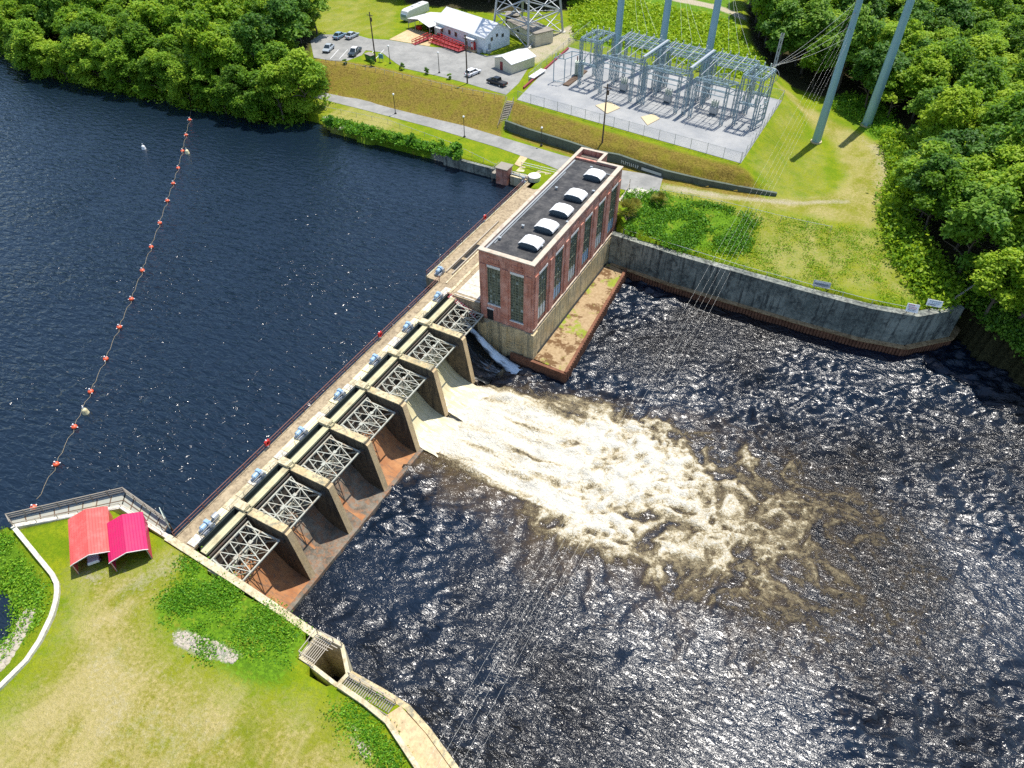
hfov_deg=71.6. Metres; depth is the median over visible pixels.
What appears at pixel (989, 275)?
broadleaf tree
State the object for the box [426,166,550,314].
intake deck
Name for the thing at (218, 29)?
broadleaf tree
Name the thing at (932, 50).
broadleaf tree
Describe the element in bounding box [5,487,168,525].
railing
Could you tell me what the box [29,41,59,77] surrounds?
feathery tree
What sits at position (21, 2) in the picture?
broadleaf tree
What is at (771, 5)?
dark tree
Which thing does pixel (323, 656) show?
outlet box
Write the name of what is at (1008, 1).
broadleaf tree
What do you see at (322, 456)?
spillway gate
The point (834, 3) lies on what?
broadleaf tree
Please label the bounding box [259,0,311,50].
dark tree
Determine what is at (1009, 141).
feathery tree
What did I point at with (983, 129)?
broadleaf tree
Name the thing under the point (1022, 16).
broadleaf tree
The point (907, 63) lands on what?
dark tree
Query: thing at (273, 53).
shore tree
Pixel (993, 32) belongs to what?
feathery tree
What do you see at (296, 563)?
dam
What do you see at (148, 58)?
feathery tree
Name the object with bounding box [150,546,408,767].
weeds
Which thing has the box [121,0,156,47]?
shore tree
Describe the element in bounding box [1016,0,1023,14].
feathery tree
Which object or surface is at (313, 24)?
shore tree
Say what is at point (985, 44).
broadleaf tree
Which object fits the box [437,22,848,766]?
power line
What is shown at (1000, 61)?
feathery tree
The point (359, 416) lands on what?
spillway gate
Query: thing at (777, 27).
dark tree
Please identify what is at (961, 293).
fallen trunk
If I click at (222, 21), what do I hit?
feathery tree
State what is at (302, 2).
dark tree
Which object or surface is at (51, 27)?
broadleaf tree
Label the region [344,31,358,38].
parked car
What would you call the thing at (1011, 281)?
broadleaf tree
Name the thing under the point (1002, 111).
broadleaf tree
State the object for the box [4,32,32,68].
shore tree
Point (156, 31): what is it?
broadleaf tree
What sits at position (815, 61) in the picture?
broadleaf tree
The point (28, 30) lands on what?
shore tree
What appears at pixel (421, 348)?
spillway gate
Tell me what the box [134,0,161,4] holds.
shore tree
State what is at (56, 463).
marker buoy
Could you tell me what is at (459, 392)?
spillway water
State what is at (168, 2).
shore tree
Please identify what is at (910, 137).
shore tree
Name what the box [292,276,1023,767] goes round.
tailrace water
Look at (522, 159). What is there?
footpath
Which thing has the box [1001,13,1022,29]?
broadleaf tree
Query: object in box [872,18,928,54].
broadleaf tree
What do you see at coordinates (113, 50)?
shore tree
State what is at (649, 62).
chain link fence
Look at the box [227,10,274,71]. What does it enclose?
dark tree
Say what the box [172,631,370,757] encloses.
rubble
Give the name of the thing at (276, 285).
lake water
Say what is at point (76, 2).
feathery tree
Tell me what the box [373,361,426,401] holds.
spillway gate
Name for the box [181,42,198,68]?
feathery tree
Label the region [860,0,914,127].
transmission pole
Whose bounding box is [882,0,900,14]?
broadleaf tree
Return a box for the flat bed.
[529,69,545,79]
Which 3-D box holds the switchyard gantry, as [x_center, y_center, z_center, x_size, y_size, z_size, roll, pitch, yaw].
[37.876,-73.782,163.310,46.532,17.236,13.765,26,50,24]
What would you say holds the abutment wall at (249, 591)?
on the ground
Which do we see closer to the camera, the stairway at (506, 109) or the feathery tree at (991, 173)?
the feathery tree at (991, 173)
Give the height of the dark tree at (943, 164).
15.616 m
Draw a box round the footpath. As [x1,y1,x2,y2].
[514,156,526,166]
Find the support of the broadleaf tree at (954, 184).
on the ground
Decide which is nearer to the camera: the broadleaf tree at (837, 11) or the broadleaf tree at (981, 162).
the broadleaf tree at (981, 162)
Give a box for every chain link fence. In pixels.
[519,91,742,161]
[528,23,589,81]
[569,38,784,98]
[741,91,784,160]
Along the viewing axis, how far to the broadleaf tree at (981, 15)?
186.87 m
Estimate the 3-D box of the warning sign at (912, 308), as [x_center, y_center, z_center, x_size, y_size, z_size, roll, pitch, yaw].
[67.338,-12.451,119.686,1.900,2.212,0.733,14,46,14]
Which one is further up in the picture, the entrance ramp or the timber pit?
the entrance ramp
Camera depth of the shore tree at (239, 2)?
188.48 m
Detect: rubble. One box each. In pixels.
[0,609,35,671]
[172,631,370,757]
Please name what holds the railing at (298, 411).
on the dam
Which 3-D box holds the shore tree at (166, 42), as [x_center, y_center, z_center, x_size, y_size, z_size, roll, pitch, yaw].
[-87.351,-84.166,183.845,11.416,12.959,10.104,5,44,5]
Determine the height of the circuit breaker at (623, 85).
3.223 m
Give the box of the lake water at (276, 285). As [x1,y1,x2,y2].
[0,51,519,642]
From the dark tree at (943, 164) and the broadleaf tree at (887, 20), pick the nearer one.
the dark tree at (943, 164)
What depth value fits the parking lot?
189.05 m
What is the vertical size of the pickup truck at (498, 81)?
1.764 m
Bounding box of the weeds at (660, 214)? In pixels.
[619,187,762,259]
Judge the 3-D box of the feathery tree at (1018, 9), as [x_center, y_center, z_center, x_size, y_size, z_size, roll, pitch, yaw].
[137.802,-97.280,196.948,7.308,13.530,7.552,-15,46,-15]
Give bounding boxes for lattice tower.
[493,0,565,49]
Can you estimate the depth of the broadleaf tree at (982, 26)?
180.45 m
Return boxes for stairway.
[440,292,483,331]
[498,97,513,129]
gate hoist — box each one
[198,511,220,535]
[250,468,266,483]
[294,426,308,440]
[333,388,346,401]
[368,353,380,365]
[402,321,413,332]
[432,291,443,302]
[434,266,444,276]
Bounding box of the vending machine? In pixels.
[471,42,475,49]
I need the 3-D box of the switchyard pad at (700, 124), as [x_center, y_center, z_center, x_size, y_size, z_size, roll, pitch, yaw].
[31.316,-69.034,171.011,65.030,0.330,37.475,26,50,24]
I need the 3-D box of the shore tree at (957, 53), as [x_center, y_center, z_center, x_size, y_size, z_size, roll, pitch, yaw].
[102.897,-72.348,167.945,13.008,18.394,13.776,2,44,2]
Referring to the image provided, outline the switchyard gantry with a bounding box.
[577,25,784,129]
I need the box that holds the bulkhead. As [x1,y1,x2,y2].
[11,505,168,539]
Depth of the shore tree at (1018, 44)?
177.74 m
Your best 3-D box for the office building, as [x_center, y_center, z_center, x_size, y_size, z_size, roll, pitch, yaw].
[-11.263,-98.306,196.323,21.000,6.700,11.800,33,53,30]
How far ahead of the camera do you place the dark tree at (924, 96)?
153.63 m
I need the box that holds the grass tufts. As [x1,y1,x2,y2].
[636,209,925,309]
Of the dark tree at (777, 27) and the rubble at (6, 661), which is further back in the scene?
the dark tree at (777, 27)
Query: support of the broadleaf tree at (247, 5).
on the ground
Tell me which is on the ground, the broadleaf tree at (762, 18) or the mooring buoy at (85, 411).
the broadleaf tree at (762, 18)
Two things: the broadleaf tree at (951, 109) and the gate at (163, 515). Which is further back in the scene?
the broadleaf tree at (951, 109)
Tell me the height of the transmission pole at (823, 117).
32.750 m
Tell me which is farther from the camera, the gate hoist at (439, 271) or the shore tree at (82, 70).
the shore tree at (82, 70)
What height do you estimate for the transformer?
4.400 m
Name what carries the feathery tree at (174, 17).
on the ground
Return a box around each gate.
[159,507,170,528]
[208,517,279,580]
[255,473,321,528]
[297,432,360,482]
[337,394,395,439]
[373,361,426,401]
[405,330,455,367]
[434,301,483,335]
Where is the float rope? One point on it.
(121, 320)
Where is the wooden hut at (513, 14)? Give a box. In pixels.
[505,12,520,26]
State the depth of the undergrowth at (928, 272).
129.68 m
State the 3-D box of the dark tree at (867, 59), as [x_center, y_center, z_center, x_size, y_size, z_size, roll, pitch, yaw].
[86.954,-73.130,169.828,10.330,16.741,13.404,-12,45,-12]
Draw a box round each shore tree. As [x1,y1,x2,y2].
[1,18,18,61]
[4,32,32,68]
[9,17,50,79]
[39,39,68,79]
[55,34,98,79]
[65,33,106,86]
[76,5,115,41]
[99,36,146,88]
[107,0,132,9]
[119,20,157,67]
[119,58,157,98]
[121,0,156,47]
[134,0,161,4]
[155,33,191,66]
[158,0,176,10]
[163,59,204,105]
[216,62,258,115]
[235,0,248,14]
[236,26,273,69]
[241,68,283,122]
[251,40,298,89]
[275,47,331,113]
[303,7,315,30]
[905,125,952,149]
[916,37,977,99]
[997,33,1023,55]
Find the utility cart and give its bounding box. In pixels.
[87,554,101,565]
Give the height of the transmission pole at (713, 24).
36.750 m
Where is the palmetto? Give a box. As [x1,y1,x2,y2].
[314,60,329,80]
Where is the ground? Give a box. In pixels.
[0,0,1023,767]
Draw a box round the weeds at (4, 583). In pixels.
[0,524,51,662]
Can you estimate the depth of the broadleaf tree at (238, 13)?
185.84 m
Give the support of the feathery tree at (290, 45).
on the ground
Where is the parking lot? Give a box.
[311,34,526,94]
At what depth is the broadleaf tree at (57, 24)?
190.61 m
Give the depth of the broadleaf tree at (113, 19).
190.56 m
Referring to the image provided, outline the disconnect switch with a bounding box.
[553,51,581,81]
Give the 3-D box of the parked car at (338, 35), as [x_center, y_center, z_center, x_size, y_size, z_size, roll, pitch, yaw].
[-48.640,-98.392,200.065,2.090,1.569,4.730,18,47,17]
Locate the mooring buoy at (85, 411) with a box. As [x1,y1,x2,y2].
[81,406,88,414]
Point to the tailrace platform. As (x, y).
(561, 350)
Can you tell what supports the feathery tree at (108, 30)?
on the ground
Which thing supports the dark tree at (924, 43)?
on the ground
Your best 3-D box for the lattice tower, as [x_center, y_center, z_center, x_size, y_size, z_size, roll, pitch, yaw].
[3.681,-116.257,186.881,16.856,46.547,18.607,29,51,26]
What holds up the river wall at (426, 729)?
on the ground
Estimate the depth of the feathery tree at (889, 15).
198.50 m
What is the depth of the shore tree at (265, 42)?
180.63 m
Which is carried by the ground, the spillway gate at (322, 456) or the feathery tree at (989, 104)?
the feathery tree at (989, 104)
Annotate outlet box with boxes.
[298,629,352,686]
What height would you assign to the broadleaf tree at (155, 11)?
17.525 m
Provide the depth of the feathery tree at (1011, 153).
127.61 m
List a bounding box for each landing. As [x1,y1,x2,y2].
[386,706,449,767]
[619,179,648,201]
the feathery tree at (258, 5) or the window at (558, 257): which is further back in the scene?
the feathery tree at (258, 5)
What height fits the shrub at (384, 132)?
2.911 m
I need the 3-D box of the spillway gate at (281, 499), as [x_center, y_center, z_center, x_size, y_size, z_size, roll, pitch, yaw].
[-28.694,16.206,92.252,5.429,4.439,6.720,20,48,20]
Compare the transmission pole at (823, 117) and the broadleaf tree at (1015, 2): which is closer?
the transmission pole at (823, 117)
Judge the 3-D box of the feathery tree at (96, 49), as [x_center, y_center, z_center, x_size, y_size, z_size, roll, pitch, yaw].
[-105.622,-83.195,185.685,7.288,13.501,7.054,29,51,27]
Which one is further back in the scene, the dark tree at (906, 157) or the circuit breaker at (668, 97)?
the circuit breaker at (668, 97)
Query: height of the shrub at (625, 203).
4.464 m
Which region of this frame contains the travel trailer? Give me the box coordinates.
[400,1,428,20]
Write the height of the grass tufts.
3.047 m
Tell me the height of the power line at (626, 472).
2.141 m
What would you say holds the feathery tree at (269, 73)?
on the ground
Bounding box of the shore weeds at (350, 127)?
[319,112,454,156]
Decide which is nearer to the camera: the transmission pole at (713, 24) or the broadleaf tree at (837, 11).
the transmission pole at (713, 24)
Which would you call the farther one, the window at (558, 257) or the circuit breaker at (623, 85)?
the circuit breaker at (623, 85)
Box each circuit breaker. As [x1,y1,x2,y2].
[619,77,628,91]
[663,88,672,103]
[709,99,718,115]
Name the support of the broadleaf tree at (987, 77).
on the ground
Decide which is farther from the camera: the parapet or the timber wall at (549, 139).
the timber wall at (549, 139)
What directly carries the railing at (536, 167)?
on the ground
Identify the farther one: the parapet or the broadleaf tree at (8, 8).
the broadleaf tree at (8, 8)
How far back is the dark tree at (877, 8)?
194.02 m
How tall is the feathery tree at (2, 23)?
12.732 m
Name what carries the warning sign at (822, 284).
on the ground
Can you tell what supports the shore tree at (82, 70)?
on the ground
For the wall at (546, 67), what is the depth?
184.13 m
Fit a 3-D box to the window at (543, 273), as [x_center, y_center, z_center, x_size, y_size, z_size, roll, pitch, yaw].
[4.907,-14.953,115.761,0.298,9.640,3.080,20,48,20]
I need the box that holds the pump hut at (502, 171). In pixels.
[491,162,513,185]
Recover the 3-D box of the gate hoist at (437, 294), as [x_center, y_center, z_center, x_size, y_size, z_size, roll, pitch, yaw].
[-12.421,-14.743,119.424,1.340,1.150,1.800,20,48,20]
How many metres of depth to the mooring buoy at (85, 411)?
103.09 m
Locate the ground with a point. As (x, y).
(108, 676)
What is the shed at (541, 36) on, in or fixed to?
on the ground
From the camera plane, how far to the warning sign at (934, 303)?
120.28 m
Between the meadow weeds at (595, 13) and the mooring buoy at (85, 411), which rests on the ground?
the meadow weeds at (595, 13)
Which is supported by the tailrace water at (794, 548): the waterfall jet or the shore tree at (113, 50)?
the waterfall jet
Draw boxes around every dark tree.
[33,0,73,26]
[59,20,89,57]
[75,19,106,57]
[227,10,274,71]
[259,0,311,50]
[294,0,310,42]
[296,0,330,34]
[747,0,779,46]
[759,0,811,66]
[783,0,840,73]
[821,1,885,89]
[837,0,888,20]
[848,40,906,107]
[861,51,911,87]
[893,136,953,178]
[894,0,935,31]
[897,149,962,224]
[901,36,933,96]
[903,84,950,134]
[917,128,997,159]
[931,0,976,37]
[934,179,990,250]
[938,182,1023,274]
[939,35,973,78]
[985,108,1023,165]
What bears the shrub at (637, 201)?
on the ground
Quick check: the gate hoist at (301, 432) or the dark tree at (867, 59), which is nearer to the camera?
the gate hoist at (301, 432)
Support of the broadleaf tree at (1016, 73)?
on the ground
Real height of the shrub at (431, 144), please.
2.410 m
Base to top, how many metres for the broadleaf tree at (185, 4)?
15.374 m
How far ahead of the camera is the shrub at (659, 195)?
141.58 m
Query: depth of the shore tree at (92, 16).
188.64 m
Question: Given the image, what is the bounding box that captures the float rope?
[41,112,190,493]
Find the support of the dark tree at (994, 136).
on the ground
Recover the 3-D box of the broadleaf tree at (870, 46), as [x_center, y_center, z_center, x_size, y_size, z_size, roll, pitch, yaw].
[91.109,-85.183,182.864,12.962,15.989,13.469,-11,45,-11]
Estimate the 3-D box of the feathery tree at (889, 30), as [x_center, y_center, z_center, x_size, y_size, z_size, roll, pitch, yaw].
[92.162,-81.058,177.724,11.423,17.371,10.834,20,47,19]
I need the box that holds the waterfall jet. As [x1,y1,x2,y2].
[466,324,523,373]
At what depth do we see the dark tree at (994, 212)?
117.62 m
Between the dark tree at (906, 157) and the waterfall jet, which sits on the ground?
the dark tree at (906, 157)
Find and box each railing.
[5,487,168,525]
[13,503,161,533]
[172,276,439,536]
[199,289,447,539]
[426,176,528,275]
[521,162,556,171]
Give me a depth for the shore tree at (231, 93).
169.70 m
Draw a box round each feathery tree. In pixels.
[0,16,8,43]
[26,0,61,41]
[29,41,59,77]
[73,0,101,12]
[77,0,105,13]
[87,39,120,85]
[103,22,120,41]
[110,11,143,52]
[135,48,168,95]
[151,51,185,91]
[161,4,185,51]
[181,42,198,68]
[189,65,216,107]
[207,75,227,112]
[214,18,231,27]
[215,36,254,89]
[251,0,285,38]
[254,63,295,122]
[274,36,297,49]
[751,1,764,38]
[826,13,855,82]
[857,22,908,61]
[885,0,905,21]
[909,128,938,148]
[922,30,943,42]
[932,26,959,39]
[963,56,1011,87]
[972,0,1009,13]
[972,101,996,111]
[977,0,1015,22]
[977,168,1020,232]
[979,28,1010,53]
[984,123,1023,164]
[990,141,1023,171]
[1003,19,1023,50]
[1008,7,1022,15]
[1012,49,1023,63]
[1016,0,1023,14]
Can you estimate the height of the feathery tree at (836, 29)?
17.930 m
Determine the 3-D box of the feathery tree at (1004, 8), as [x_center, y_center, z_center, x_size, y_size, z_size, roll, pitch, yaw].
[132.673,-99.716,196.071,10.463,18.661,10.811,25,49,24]
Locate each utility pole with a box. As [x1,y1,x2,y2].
[367,12,375,61]
[462,35,467,83]
[601,84,610,142]
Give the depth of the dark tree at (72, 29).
185.98 m
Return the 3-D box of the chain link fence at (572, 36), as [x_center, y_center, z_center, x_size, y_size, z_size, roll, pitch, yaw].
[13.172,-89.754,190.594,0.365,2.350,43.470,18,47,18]
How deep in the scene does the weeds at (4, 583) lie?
81.63 m
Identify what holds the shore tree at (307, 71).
on the ground
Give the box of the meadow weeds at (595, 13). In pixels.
[566,0,774,77]
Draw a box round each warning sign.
[812,280,830,288]
[905,303,919,313]
[926,299,942,309]
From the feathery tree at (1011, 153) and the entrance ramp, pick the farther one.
the entrance ramp
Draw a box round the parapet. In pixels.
[337,683,420,767]
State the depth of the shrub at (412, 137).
160.11 m
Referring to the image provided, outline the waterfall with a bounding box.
[458,325,502,383]
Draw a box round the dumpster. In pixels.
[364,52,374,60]
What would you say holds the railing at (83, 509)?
on the boardwalk
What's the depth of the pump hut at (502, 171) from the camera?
151.07 m
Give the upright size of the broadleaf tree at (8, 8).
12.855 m
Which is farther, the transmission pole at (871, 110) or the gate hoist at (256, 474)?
the transmission pole at (871, 110)
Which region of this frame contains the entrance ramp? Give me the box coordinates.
[412,32,467,51]
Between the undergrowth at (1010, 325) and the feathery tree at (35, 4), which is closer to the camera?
the undergrowth at (1010, 325)
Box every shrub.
[324,114,335,123]
[357,122,366,129]
[366,125,375,134]
[381,130,392,140]
[392,132,402,140]
[406,133,417,143]
[426,141,436,149]
[436,138,444,144]
[446,141,463,160]
[618,199,638,219]
[628,197,642,213]
[650,191,668,204]
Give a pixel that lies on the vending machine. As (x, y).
(473, 45)
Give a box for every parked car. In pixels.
[322,43,334,52]
[332,31,345,39]
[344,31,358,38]
[464,67,480,76]
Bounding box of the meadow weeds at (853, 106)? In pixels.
[824,88,904,136]
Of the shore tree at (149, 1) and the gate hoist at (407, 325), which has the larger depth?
the shore tree at (149, 1)
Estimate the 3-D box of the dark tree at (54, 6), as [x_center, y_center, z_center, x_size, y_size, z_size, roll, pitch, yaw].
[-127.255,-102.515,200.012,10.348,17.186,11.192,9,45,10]
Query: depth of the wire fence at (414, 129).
165.47 m
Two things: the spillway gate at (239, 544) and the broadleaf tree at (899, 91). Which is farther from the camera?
the broadleaf tree at (899, 91)
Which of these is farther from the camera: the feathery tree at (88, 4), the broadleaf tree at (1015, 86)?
the feathery tree at (88, 4)
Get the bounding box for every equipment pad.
[595,101,619,113]
[641,114,659,125]
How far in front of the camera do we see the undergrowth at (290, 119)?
180.34 m
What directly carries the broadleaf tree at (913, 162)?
on the ground
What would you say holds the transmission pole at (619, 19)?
on the ground
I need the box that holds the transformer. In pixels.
[574,56,583,75]
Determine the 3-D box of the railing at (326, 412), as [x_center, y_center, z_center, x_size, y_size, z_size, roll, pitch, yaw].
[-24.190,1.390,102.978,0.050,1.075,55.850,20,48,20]
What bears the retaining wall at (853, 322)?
on the ground
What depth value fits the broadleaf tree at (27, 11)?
198.00 m
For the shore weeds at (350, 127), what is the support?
on the ground
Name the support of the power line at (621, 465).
attached to the transmission pole at (823, 117)
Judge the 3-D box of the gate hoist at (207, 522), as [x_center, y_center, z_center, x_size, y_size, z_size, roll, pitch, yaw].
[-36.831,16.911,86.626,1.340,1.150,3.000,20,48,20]
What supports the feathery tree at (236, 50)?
on the ground
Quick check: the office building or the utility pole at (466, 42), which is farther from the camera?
the office building
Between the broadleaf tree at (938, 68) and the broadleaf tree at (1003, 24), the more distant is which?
the broadleaf tree at (1003, 24)
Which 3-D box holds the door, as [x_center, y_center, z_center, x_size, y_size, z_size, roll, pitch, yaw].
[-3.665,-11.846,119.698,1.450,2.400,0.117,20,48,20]
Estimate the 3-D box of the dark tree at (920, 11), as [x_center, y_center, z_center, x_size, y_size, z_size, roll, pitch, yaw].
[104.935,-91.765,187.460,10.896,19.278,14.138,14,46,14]
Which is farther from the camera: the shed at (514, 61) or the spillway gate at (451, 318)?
the shed at (514, 61)
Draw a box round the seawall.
[443,155,526,178]
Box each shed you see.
[493,48,535,73]
[506,16,554,46]
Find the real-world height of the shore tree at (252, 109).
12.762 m
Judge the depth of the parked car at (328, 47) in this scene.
192.04 m
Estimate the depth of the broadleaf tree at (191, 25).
170.97 m
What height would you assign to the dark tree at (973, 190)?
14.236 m
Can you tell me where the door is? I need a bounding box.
[487,307,493,319]
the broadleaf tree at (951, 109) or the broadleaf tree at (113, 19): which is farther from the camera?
the broadleaf tree at (113, 19)
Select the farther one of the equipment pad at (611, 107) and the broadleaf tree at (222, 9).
the broadleaf tree at (222, 9)
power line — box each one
[427,10,850,761]
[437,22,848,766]
[449,31,847,762]
[459,67,831,767]
[473,103,816,765]
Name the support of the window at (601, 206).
in the powerhouse
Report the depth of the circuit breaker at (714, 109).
162.18 m
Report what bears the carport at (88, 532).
on the ground
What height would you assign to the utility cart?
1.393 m
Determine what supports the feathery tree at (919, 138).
on the ground
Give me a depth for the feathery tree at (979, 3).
195.57 m
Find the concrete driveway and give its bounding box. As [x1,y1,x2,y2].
[389,28,434,45]
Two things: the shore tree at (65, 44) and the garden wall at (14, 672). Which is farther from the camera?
the shore tree at (65, 44)
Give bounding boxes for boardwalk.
[10,493,174,532]
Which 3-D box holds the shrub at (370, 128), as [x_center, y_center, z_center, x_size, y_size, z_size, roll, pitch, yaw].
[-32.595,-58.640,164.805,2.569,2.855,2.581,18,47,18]
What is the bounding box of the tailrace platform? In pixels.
[510,264,626,382]
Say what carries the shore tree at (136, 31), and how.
on the ground
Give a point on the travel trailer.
(419, 8)
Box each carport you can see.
[68,506,116,573]
[107,512,152,571]
[407,12,439,34]
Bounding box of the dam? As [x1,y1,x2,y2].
[175,281,500,612]
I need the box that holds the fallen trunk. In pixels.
[955,282,975,298]
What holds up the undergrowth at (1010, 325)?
on the ground
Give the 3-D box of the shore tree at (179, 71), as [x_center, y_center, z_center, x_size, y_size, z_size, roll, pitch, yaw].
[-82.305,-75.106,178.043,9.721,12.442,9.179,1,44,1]
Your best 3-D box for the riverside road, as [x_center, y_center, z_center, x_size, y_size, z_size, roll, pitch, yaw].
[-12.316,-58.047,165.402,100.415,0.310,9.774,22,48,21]
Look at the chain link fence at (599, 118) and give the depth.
155.28 m
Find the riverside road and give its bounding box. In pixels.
[310,93,662,190]
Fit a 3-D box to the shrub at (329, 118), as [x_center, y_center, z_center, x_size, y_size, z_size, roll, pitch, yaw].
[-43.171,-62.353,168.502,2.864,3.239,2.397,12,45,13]
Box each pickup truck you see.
[347,46,361,55]
[486,75,507,86]
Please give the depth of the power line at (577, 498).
62.06 m
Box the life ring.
[264,439,269,446]
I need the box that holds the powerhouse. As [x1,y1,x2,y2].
[477,147,623,359]
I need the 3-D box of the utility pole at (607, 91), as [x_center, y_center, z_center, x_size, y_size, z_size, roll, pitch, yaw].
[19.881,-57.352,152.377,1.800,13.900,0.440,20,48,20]
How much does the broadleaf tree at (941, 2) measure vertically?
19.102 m
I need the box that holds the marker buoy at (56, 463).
[52,461,60,466]
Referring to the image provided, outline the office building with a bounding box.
[434,7,511,53]
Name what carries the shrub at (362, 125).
on the ground
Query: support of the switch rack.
on the switchyard pad at (700, 124)
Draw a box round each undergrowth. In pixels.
[0,37,336,128]
[869,122,976,317]
[945,263,1023,362]
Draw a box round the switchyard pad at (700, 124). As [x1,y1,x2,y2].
[517,47,781,163]
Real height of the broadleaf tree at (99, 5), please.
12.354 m
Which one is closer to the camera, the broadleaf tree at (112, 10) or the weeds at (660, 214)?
the weeds at (660, 214)
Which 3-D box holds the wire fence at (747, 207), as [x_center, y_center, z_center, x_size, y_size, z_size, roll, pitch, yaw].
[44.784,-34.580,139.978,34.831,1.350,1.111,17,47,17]
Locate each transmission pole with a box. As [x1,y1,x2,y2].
[613,0,624,55]
[657,0,671,63]
[700,0,721,76]
[810,0,862,144]
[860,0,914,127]
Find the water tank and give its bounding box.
[528,172,540,182]
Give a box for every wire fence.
[325,59,505,99]
[325,106,495,165]
[623,229,906,306]
[653,189,831,230]
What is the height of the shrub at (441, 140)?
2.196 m
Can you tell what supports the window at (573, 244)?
in the powerhouse
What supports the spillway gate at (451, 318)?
attached to the dam
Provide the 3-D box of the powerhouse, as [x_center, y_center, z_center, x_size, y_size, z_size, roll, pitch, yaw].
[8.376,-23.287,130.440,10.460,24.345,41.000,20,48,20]
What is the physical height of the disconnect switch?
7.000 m
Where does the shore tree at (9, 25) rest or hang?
on the ground
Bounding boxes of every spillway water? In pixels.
[394,382,460,456]
[426,351,489,420]
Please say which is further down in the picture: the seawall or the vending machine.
the seawall
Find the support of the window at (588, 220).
in the powerhouse
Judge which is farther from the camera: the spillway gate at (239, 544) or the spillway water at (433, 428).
the spillway water at (433, 428)
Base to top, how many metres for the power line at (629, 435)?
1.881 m
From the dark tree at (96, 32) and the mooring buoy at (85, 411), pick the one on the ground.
the dark tree at (96, 32)
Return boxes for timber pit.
[563,70,587,86]
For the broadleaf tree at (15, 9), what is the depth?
203.79 m
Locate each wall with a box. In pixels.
[0,527,60,690]
[164,534,319,640]
[350,671,458,767]
[505,120,776,195]
[523,47,568,88]
[608,231,964,355]
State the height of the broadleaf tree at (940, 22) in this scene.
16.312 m
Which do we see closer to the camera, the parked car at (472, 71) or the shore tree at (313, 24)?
the parked car at (472, 71)
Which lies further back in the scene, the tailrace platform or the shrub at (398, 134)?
the shrub at (398, 134)
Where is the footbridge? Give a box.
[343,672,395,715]
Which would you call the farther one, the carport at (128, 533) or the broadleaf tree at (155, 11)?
the broadleaf tree at (155, 11)
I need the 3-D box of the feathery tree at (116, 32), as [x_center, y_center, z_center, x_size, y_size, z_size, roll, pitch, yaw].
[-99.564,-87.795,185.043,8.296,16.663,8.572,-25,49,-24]
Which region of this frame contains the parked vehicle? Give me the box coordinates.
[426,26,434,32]
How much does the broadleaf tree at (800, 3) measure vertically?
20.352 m
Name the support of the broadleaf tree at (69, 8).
on the ground
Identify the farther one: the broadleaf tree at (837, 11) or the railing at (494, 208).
the broadleaf tree at (837, 11)
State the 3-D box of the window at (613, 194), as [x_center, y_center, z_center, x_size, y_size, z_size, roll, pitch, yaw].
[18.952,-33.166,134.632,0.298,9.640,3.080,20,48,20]
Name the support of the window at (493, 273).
in the powerhouse
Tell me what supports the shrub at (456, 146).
on the ground
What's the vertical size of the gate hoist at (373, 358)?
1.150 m
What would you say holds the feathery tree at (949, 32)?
on the ground
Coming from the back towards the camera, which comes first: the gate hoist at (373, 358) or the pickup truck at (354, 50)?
the pickup truck at (354, 50)
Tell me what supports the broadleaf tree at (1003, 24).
on the ground
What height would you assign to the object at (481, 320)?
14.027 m
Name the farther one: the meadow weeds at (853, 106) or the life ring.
the meadow weeds at (853, 106)
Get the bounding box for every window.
[487,264,500,307]
[510,272,523,324]
[538,263,547,318]
[553,245,563,299]
[568,228,578,281]
[582,212,592,263]
[595,197,605,247]
[607,183,617,232]
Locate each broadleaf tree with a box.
[0,0,21,19]
[0,0,33,21]
[13,3,55,37]
[16,0,41,20]
[40,0,75,32]
[50,11,80,39]
[56,2,81,38]
[92,2,123,8]
[98,2,125,28]
[106,17,123,39]
[128,0,173,47]
[150,5,180,38]
[174,0,215,21]
[175,7,222,69]
[192,0,242,24]
[197,22,236,81]
[227,8,243,24]
[239,0,266,13]
[758,0,788,55]
[787,0,833,66]
[798,34,835,87]
[829,0,847,9]
[830,9,842,17]
[854,20,889,81]
[869,68,925,117]
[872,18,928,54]
[879,17,894,23]
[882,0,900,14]
[896,139,974,211]
[901,39,947,82]
[902,55,951,119]
[909,167,971,230]
[914,82,988,137]
[923,16,963,38]
[925,0,975,28]
[939,59,1009,105]
[958,123,995,156]
[959,33,1018,73]
[962,19,1000,37]
[964,153,997,183]
[965,247,1023,320]
[971,6,998,26]
[974,53,998,64]
[974,90,1023,132]
[975,162,1023,247]
[979,87,1014,106]
[987,0,1017,18]
[996,20,1011,53]
[1000,241,1023,319]
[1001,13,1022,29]
[1006,58,1023,84]
[1006,80,1023,92]
[1011,0,1023,13]
[1018,14,1023,30]
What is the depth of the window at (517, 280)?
114.65 m
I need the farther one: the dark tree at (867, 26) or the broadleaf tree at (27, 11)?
the broadleaf tree at (27, 11)
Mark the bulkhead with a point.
(119, 510)
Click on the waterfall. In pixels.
(481, 358)
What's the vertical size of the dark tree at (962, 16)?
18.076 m

